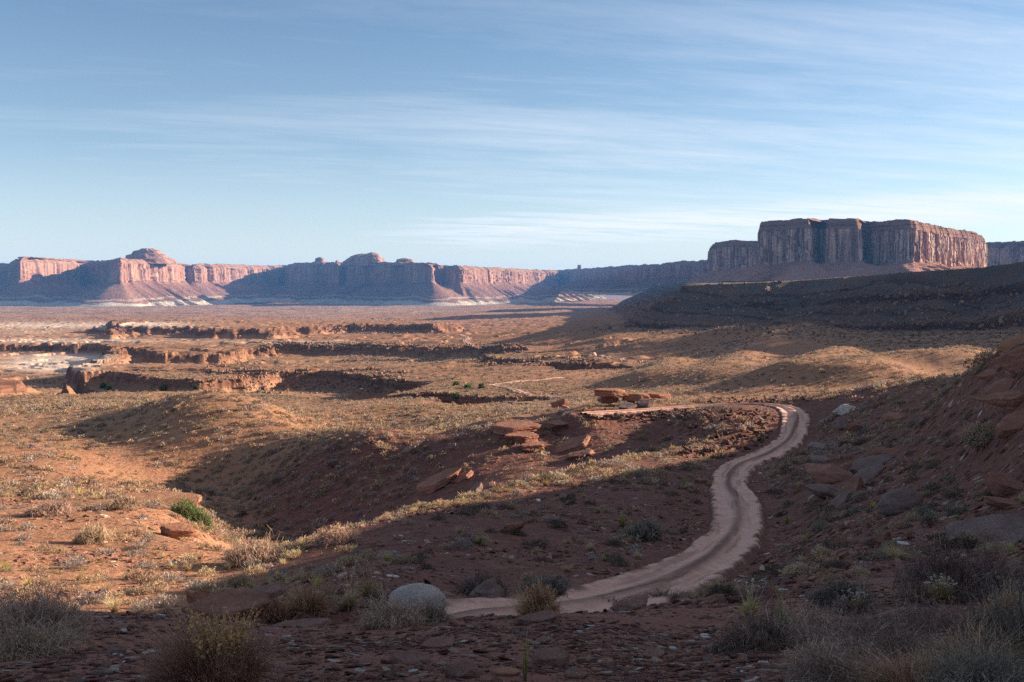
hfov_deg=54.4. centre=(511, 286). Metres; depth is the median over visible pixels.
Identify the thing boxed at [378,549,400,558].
grey shrub
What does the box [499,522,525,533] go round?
rock
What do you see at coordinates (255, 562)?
grey shrub
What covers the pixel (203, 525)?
sagebrush
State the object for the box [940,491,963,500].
dark shrub
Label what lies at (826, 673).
dark shrub
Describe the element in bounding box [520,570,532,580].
grass tuft
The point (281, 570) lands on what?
grey shrub
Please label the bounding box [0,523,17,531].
grey shrub
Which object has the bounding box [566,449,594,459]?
rock
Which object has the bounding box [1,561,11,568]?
yellow grass
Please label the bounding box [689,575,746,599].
sagebrush
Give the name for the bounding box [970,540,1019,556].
sagebrush
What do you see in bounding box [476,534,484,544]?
yellow grass
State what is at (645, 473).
sagebrush
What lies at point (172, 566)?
grass tuft
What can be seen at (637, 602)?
rock
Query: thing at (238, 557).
grey shrub
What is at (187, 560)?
sagebrush
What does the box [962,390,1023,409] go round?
rock
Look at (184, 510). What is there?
juniper
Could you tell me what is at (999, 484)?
rock
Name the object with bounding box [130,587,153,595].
sagebrush
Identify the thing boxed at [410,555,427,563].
dark shrub
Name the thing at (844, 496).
rock
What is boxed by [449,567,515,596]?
dark shrub
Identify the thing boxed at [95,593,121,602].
sagebrush
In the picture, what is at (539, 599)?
brown shrub
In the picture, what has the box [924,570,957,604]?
yellow grass
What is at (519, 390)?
track
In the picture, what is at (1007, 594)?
brown shrub
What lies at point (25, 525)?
grey shrub
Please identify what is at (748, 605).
yellow grass
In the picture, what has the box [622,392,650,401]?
rock
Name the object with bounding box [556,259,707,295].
shaded rim
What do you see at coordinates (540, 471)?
dark shrub
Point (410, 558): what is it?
sagebrush
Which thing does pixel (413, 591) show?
boulder
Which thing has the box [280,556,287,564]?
grass tuft
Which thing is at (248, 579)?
sagebrush
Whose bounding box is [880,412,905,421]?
rock
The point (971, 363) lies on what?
dark shrub
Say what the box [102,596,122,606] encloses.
grass tuft
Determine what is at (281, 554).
sagebrush
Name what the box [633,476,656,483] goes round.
grey shrub
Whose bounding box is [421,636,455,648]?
rock slab
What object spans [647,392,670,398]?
rock
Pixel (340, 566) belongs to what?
grass tuft
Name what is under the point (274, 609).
brown shrub
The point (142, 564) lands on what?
grey shrub
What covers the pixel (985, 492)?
dark shrub
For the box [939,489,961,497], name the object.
brown shrub
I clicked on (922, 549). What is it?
dark shrub
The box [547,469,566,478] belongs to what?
grey shrub
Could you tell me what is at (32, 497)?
sagebrush
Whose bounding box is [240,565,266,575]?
sagebrush
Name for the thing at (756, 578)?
blue green shrub
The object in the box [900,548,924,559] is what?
sagebrush
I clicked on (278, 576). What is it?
sagebrush
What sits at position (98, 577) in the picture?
sagebrush
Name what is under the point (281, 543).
sagebrush
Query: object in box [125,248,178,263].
sandstone dome
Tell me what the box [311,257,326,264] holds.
blocky outcrop
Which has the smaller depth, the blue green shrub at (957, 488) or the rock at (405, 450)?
the blue green shrub at (957, 488)
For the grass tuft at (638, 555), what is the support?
on the desert ground at (44, 330)
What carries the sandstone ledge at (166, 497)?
on the desert ground at (44, 330)
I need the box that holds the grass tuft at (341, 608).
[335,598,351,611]
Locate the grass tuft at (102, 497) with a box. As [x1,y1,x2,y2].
[95,491,106,498]
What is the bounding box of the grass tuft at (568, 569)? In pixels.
[562,562,574,571]
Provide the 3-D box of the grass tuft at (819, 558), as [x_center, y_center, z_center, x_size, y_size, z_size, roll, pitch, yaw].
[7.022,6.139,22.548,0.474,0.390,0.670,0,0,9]
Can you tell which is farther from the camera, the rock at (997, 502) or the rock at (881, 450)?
the rock at (881, 450)
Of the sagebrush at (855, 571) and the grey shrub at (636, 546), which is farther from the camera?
the grey shrub at (636, 546)
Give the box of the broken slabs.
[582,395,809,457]
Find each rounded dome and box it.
[341,253,385,265]
[365,252,382,262]
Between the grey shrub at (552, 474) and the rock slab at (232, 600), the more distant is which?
the grey shrub at (552, 474)
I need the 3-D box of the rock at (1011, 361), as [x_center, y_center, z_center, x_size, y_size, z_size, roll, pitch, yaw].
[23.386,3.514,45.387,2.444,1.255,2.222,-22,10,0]
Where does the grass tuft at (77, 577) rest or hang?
on the desert ground at (44, 330)
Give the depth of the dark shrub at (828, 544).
29.85 m
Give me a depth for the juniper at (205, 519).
56.28 m
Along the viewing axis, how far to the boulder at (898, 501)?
34.70 m
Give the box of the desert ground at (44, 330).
[0,262,1023,681]
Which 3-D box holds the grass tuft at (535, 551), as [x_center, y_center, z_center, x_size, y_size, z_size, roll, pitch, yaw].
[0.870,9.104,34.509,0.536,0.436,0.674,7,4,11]
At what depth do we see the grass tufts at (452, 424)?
116.99 m
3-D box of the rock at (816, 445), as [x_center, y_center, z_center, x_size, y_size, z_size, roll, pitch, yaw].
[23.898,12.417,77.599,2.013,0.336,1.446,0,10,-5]
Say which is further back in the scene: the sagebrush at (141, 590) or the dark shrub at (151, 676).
the sagebrush at (141, 590)
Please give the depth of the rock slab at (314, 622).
6.95 m
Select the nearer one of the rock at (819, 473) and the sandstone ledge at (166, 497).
the rock at (819, 473)
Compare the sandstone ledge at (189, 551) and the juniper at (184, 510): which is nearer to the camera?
the sandstone ledge at (189, 551)
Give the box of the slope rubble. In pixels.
[0,351,1023,624]
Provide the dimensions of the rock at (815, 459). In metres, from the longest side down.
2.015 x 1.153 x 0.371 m
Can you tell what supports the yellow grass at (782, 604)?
on the desert ground at (44, 330)
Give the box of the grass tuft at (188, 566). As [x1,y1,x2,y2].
[181,559,194,570]
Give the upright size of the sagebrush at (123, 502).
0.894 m
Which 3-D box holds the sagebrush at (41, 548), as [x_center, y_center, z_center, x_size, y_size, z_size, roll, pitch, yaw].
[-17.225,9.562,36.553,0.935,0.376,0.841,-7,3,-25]
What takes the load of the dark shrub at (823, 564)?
on the desert ground at (44, 330)
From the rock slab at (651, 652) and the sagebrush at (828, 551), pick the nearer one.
the rock slab at (651, 652)
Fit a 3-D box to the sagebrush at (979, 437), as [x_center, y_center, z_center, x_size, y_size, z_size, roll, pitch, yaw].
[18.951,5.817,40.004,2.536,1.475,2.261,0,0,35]
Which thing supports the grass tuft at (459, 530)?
on the desert ground at (44, 330)
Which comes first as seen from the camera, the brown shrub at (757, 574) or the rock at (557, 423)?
the brown shrub at (757, 574)
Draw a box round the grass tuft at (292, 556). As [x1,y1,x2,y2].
[283,550,300,558]
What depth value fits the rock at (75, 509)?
52.16 m
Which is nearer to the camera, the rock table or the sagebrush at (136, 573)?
the sagebrush at (136, 573)
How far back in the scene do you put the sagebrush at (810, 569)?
19.13 m
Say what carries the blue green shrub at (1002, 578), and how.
on the desert ground at (44, 330)
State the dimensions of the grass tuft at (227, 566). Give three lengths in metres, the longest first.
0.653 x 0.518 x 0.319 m
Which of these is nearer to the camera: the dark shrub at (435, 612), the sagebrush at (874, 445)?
the dark shrub at (435, 612)
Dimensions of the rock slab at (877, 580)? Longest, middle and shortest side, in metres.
0.812 x 0.360 x 0.110 m
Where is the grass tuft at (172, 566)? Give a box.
[166,559,180,568]
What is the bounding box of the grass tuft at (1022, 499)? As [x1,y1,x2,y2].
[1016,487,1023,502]
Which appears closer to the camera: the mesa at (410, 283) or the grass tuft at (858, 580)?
the grass tuft at (858, 580)
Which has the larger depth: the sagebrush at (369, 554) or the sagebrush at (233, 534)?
the sagebrush at (233, 534)
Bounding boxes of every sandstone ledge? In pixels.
[117,492,201,505]
[160,522,197,539]
[174,549,205,555]
[213,573,246,585]
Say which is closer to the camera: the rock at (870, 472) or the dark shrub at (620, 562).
the dark shrub at (620, 562)
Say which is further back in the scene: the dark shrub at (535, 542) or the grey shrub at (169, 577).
the dark shrub at (535, 542)
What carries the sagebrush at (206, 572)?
on the desert ground at (44, 330)
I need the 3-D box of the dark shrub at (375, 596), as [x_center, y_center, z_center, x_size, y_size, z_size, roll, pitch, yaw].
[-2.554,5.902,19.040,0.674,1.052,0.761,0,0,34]
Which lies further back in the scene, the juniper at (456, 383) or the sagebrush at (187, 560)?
the juniper at (456, 383)
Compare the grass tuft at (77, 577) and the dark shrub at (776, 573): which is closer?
the dark shrub at (776, 573)
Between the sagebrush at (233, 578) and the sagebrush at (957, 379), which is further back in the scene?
the sagebrush at (957, 379)
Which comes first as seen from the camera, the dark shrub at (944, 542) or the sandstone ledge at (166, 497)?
the dark shrub at (944, 542)
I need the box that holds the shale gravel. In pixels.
[0,564,1022,681]
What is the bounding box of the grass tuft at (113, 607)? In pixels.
[106,597,126,611]
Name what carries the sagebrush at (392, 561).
on the desert ground at (44, 330)
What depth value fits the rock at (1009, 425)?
37.17 m
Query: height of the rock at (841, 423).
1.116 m
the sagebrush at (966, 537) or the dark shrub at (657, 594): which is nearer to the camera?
the sagebrush at (966, 537)
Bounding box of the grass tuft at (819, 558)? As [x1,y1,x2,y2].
[814,552,827,563]
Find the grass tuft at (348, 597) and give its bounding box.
[326,555,363,611]
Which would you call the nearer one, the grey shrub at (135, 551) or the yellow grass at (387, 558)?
the yellow grass at (387, 558)
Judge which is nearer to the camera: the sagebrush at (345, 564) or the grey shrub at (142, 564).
the sagebrush at (345, 564)
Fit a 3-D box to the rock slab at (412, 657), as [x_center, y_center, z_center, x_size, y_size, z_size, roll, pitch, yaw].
[-0.481,1.750,4.682,0.194,0.038,0.146,4,7,-15]
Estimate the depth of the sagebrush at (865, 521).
33.55 m
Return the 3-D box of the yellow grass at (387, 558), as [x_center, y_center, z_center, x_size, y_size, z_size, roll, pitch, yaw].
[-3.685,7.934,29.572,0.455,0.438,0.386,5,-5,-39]
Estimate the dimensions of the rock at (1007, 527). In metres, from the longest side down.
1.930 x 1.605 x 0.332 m
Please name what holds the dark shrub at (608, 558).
on the desert ground at (44, 330)
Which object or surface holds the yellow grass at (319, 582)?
on the desert ground at (44, 330)
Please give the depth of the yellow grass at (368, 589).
19.61 m
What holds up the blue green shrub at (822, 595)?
on the desert ground at (44, 330)
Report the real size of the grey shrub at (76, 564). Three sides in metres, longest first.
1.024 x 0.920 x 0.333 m
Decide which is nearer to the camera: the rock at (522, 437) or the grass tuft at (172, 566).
the grass tuft at (172, 566)
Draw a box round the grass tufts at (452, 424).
[0,266,1022,584]
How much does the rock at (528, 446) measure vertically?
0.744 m
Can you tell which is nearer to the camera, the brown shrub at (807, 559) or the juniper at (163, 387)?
the brown shrub at (807, 559)
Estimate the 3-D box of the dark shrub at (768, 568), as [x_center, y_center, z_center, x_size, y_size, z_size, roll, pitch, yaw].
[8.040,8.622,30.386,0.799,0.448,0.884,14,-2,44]
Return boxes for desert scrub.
[0,261,1023,605]
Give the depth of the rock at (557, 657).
4.60 m
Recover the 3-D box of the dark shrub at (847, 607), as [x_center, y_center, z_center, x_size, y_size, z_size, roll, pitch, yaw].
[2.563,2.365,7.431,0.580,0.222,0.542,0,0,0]
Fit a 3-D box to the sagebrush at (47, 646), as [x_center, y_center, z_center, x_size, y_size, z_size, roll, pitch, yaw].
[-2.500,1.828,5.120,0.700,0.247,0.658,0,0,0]
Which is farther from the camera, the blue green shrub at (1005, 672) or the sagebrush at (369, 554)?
the sagebrush at (369, 554)
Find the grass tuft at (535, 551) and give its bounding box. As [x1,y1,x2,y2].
[531,547,542,554]
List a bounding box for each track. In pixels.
[279,394,534,404]
[460,334,493,344]
[488,377,622,399]
[591,352,644,362]
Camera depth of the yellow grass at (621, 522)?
44.84 m
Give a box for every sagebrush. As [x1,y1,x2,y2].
[0,615,94,661]
[6,583,44,598]
[21,579,56,592]
[23,488,41,497]
[28,492,51,499]
[31,541,54,551]
[57,585,88,596]
[68,520,119,544]
[82,490,106,496]
[83,574,106,582]
[95,494,145,510]
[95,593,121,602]
[104,590,126,599]
[120,595,138,604]
[124,526,147,536]
[126,567,158,581]
[126,585,154,594]
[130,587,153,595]
[139,572,165,584]
[139,580,170,592]
[156,604,177,613]
[174,551,201,565]
[194,565,217,576]
[194,578,228,593]
[197,522,210,533]
[209,584,233,595]
[210,525,223,533]
[223,573,252,587]
[224,531,236,540]
[231,575,255,587]
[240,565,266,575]
[244,563,267,576]
[266,569,291,583]
[272,540,292,550]
[272,580,296,592]
[278,549,300,558]
[279,591,294,603]
[292,612,314,619]
[300,570,316,578]
[331,545,353,553]
[333,556,365,568]
[335,557,369,566]
[353,548,380,561]
[388,555,412,564]
[398,555,417,563]
[470,534,491,544]
[549,472,572,480]
[609,533,630,540]
[622,465,639,473]
[631,466,653,475]
[648,466,669,475]
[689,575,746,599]
[778,560,819,578]
[791,535,807,546]
[810,545,837,557]
[814,555,840,567]
[817,509,839,522]
[847,566,870,575]
[856,515,880,527]
[867,442,889,449]
[886,519,909,528]
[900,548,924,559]
[904,512,922,520]
[925,396,940,407]
[946,376,961,385]
[949,413,1002,449]
[950,532,990,548]
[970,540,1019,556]
[973,350,990,361]
[974,351,992,362]
[987,347,998,355]
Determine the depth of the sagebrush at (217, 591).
26.20 m
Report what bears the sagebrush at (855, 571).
on the desert ground at (44, 330)
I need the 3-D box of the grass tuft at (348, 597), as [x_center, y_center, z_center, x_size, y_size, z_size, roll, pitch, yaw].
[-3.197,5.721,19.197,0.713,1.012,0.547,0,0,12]
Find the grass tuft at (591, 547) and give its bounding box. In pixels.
[585,540,596,549]
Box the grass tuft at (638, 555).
[633,550,641,557]
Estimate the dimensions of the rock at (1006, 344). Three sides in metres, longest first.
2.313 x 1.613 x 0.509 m
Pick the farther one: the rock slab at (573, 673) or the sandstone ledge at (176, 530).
the sandstone ledge at (176, 530)
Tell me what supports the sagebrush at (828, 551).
on the desert ground at (44, 330)
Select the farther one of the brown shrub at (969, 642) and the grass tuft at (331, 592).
the grass tuft at (331, 592)
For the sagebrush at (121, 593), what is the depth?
27.05 m
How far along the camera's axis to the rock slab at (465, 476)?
99.55 m
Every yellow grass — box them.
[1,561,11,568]
[21,575,34,587]
[75,484,85,495]
[311,572,326,587]
[350,554,382,603]
[382,552,393,560]
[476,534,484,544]
[520,627,529,680]
[616,512,627,527]
[735,578,766,617]
[776,587,789,631]
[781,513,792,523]
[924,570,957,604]
[1007,540,1016,553]
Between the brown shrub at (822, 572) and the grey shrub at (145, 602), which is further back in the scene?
the grey shrub at (145, 602)
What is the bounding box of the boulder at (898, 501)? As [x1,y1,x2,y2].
[877,487,922,516]
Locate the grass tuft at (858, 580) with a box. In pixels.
[854,550,874,602]
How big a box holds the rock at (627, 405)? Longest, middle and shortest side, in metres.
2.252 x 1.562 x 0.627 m
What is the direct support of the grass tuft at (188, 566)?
on the desert ground at (44, 330)
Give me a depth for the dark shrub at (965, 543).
21.57 m
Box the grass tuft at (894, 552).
[879,541,908,559]
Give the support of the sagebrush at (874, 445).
on the desert ground at (44, 330)
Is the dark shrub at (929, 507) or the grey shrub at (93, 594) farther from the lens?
the dark shrub at (929, 507)
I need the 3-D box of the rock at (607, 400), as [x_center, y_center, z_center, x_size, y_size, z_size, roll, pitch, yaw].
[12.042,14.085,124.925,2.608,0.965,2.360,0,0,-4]
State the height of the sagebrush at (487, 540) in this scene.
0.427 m
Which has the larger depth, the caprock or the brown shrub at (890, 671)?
the caprock
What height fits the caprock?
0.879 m
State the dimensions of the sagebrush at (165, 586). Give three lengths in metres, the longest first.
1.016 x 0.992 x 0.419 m
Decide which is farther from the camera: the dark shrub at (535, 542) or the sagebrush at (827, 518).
the sagebrush at (827, 518)
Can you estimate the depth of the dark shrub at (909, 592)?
7.93 m
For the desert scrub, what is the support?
on the desert ground at (44, 330)
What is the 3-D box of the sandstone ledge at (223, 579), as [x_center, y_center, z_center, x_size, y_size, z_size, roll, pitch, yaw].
[-8.613,8.941,29.962,1.302,0.245,0.919,-10,8,-10]
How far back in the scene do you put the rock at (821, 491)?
48.44 m
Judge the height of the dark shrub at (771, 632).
0.350 m
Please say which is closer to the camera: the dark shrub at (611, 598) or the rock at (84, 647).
the rock at (84, 647)
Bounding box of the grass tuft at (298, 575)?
[293,566,303,580]
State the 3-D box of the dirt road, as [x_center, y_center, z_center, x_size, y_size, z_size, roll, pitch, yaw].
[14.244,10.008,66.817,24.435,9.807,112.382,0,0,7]
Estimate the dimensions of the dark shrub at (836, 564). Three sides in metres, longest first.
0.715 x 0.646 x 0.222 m
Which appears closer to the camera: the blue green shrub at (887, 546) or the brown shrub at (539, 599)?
the brown shrub at (539, 599)
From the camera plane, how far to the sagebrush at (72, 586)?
27.24 m
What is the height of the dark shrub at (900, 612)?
0.322 m
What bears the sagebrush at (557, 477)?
on the desert ground at (44, 330)
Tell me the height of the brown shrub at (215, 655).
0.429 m
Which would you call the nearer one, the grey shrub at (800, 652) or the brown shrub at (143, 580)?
the grey shrub at (800, 652)
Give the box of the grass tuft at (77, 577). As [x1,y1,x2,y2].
[70,570,88,580]
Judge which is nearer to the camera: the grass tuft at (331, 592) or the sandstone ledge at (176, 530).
the grass tuft at (331, 592)
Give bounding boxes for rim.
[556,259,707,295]
[986,241,1023,266]
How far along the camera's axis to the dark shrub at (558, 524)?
43.48 m
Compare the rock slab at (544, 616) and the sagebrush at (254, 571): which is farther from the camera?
the sagebrush at (254, 571)
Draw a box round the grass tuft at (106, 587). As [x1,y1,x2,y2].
[92,583,115,592]
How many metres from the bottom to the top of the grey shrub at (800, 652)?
0.205 m
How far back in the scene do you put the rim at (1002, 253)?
4579.64 m
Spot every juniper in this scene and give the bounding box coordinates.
[99,382,106,387]
[159,383,166,390]
[161,490,211,521]
[190,508,212,534]
[451,392,458,398]
[452,380,460,385]
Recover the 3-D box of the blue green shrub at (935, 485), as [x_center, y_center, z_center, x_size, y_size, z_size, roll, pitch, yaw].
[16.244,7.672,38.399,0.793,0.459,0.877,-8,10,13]
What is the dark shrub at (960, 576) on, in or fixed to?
on the desert ground at (44, 330)
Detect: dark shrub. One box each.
[0,581,86,620]
[16,487,36,496]
[136,635,187,681]
[363,571,391,615]
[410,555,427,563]
[417,595,454,623]
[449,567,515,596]
[454,507,475,515]
[528,537,551,547]
[535,468,549,477]
[546,517,568,529]
[597,593,623,605]
[602,538,624,545]
[602,550,625,560]
[609,557,629,566]
[645,584,696,597]
[665,594,683,601]
[699,631,754,653]
[704,578,738,596]
[709,592,805,652]
[761,561,778,574]
[763,603,950,659]
[769,564,793,577]
[770,630,940,681]
[805,614,1003,670]
[815,509,834,520]
[815,559,835,568]
[819,538,842,549]
[822,587,890,615]
[823,593,996,646]
[824,560,852,568]
[837,439,855,446]
[862,539,874,546]
[871,516,1023,605]
[891,576,952,607]
[904,546,941,557]
[917,504,936,513]
[918,511,942,527]
[927,532,944,539]
[929,536,959,549]
[938,504,954,509]
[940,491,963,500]
[943,532,990,549]
[962,358,985,367]
[976,488,992,497]
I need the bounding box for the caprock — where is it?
[594,388,627,396]
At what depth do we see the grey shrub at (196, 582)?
28.30 m
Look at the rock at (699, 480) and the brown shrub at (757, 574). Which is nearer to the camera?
the brown shrub at (757, 574)
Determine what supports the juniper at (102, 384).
on the desert ground at (44, 330)
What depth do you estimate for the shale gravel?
5.17 m
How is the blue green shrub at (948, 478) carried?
on the desert ground at (44, 330)
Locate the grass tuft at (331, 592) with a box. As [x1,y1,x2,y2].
[319,579,339,599]
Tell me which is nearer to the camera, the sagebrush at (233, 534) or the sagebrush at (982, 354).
the sagebrush at (982, 354)
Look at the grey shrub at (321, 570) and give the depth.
26.35 m
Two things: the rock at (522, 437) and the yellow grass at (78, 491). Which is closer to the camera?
the yellow grass at (78, 491)
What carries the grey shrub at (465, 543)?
on the desert ground at (44, 330)
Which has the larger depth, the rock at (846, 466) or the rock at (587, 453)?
the rock at (587, 453)
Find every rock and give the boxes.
[60,590,80,597]
[68,508,81,511]
[77,644,88,650]
[186,589,209,604]
[400,445,415,452]
[441,661,479,678]
[469,482,482,492]
[469,578,504,597]
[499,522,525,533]
[504,432,538,442]
[520,442,543,450]
[529,647,569,667]
[543,420,568,425]
[549,402,569,408]
[551,398,568,407]
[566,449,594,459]
[597,396,618,403]
[610,594,648,610]
[618,402,636,408]
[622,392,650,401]
[637,399,654,407]
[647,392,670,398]
[694,478,706,482]
[705,480,712,485]
[739,587,769,598]
[804,463,852,483]
[805,484,839,498]
[806,442,826,449]
[809,455,829,463]
[827,489,853,505]
[832,404,855,414]
[835,417,849,429]
[838,462,852,470]
[841,475,862,491]
[844,464,883,484]
[845,422,862,431]
[849,454,893,472]
[868,447,898,455]
[873,530,891,547]
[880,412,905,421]
[945,513,1023,544]
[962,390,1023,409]
[977,368,997,380]
[983,378,1014,393]
[983,472,1023,497]
[984,496,1017,508]
[989,345,1023,374]
[995,409,1023,438]
[997,333,1023,354]
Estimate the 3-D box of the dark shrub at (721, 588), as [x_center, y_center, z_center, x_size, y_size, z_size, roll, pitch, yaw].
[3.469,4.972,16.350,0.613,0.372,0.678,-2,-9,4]
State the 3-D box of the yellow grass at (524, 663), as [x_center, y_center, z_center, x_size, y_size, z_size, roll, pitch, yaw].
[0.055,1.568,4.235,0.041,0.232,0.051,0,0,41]
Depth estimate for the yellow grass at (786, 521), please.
47.68 m
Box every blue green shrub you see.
[511,568,580,599]
[623,514,669,541]
[748,574,766,580]
[802,572,887,608]
[815,522,828,530]
[840,508,861,516]
[864,549,890,559]
[879,540,897,547]
[898,615,1023,681]
[909,503,936,515]
[924,480,941,491]
[924,509,941,518]
[940,474,956,483]
[941,485,965,497]
[943,501,970,516]
[948,553,1023,669]
[981,566,1023,593]
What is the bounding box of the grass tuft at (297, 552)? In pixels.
[289,547,302,555]
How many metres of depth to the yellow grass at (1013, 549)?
19.24 m
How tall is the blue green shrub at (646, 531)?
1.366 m
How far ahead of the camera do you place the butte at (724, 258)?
4156.78 m
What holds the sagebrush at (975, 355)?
on the desert ground at (44, 330)
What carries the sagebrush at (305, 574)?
on the desert ground at (44, 330)
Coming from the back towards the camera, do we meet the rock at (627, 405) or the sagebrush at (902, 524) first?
the rock at (627, 405)
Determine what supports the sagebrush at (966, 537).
on the desert ground at (44, 330)
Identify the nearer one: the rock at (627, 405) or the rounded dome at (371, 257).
the rock at (627, 405)
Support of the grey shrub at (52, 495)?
on the desert ground at (44, 330)
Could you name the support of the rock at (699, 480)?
on the desert ground at (44, 330)
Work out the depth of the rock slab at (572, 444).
106.62 m
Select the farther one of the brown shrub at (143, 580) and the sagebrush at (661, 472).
the sagebrush at (661, 472)
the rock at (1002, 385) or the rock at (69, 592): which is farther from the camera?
the rock at (1002, 385)
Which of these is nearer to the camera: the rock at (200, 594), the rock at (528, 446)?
the rock at (200, 594)
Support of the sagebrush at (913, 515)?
on the desert ground at (44, 330)
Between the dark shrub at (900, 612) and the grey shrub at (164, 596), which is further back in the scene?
the grey shrub at (164, 596)
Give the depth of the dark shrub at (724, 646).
5.29 m
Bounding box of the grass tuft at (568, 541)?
[562,536,572,543]
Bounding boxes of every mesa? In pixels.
[0,257,285,306]
[265,262,607,305]
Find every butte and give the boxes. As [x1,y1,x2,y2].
[686,240,758,282]
[714,218,987,282]
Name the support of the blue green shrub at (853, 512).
on the desert ground at (44, 330)
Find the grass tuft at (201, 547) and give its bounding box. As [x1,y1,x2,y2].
[193,541,204,548]
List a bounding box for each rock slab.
[142,649,158,654]
[181,589,270,622]
[246,582,287,599]
[270,618,332,626]
[389,650,430,664]
[415,467,461,492]
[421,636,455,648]
[451,470,473,482]
[491,667,520,675]
[515,610,558,622]
[554,434,590,452]
[565,668,588,678]
[642,647,664,658]
[846,577,896,588]
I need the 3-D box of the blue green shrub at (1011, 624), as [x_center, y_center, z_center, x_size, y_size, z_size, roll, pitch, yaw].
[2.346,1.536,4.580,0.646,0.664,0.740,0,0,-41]
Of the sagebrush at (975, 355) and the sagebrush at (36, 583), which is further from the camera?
the sagebrush at (975, 355)
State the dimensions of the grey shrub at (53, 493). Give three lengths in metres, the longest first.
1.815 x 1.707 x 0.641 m
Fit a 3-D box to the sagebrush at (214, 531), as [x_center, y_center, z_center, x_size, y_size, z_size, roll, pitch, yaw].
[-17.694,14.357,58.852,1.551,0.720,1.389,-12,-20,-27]
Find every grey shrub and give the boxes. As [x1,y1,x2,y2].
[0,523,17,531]
[0,564,120,648]
[0,576,17,590]
[17,522,36,530]
[19,495,78,517]
[35,492,61,499]
[36,491,59,499]
[57,560,86,569]
[59,556,87,564]
[74,587,108,604]
[97,546,114,554]
[125,549,147,555]
[128,599,155,612]
[130,537,149,550]
[133,559,159,569]
[139,534,157,542]
[144,593,183,607]
[156,571,183,581]
[182,578,216,592]
[216,525,287,566]
[240,556,261,568]
[267,564,290,577]
[290,583,309,593]
[306,521,370,547]
[310,565,338,576]
[352,583,435,630]
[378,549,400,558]
[447,538,475,549]
[517,474,532,480]
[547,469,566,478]
[588,475,607,482]
[623,461,639,469]
[623,543,642,550]
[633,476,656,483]
[756,594,853,643]
[774,631,862,672]
[859,590,1021,646]
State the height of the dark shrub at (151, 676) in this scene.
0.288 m
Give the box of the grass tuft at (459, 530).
[454,526,465,532]
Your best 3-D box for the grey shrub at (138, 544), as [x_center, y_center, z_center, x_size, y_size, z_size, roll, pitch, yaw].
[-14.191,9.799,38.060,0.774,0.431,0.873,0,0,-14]
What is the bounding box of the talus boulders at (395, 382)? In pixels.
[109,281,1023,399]
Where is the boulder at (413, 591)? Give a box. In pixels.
[389,583,446,613]
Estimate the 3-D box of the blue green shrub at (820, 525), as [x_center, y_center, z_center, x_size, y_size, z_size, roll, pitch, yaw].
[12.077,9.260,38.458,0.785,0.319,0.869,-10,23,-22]
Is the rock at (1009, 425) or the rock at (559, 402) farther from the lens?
the rock at (559, 402)
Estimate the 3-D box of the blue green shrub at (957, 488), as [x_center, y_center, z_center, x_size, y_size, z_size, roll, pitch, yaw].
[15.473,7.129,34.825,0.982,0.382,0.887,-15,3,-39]
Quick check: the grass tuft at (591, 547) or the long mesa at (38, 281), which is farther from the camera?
the long mesa at (38, 281)
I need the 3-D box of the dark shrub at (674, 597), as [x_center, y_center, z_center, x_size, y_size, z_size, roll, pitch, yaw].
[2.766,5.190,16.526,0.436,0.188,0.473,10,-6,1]
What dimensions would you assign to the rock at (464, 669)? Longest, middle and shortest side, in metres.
0.143 x 0.133 x 0.097 m
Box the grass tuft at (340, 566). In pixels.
[331,562,344,569]
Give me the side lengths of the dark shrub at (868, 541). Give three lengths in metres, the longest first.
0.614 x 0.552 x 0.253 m
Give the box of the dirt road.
[445,403,810,617]
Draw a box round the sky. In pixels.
[0,0,1023,269]
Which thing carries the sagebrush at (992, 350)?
on the desert ground at (44, 330)
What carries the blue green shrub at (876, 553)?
on the desert ground at (44, 330)
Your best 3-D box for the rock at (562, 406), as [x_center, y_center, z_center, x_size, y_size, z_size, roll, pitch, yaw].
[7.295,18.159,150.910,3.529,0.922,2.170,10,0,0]
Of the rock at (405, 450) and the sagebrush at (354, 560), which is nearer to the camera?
the sagebrush at (354, 560)
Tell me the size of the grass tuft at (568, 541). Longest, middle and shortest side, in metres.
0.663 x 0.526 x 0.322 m
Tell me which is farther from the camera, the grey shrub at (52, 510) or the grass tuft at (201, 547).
the grey shrub at (52, 510)
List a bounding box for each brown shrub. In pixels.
[79,575,96,583]
[111,594,306,681]
[131,576,154,584]
[255,595,296,622]
[280,571,343,619]
[506,573,566,616]
[748,569,763,577]
[800,557,816,562]
[810,565,847,581]
[823,632,975,681]
[904,605,1023,674]
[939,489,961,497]
[965,576,1023,620]
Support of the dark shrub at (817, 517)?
on the desert ground at (44, 330)
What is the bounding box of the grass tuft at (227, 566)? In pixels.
[224,562,232,569]
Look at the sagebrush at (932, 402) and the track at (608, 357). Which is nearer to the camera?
the sagebrush at (932, 402)
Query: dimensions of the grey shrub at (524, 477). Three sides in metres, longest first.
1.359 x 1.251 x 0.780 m
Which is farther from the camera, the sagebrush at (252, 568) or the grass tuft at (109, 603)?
the sagebrush at (252, 568)
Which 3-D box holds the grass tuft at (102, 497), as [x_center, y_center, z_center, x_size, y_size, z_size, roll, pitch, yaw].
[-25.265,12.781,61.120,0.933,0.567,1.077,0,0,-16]
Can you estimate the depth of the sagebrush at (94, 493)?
67.19 m
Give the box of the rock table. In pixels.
[490,421,540,434]
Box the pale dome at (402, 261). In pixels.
[390,258,415,265]

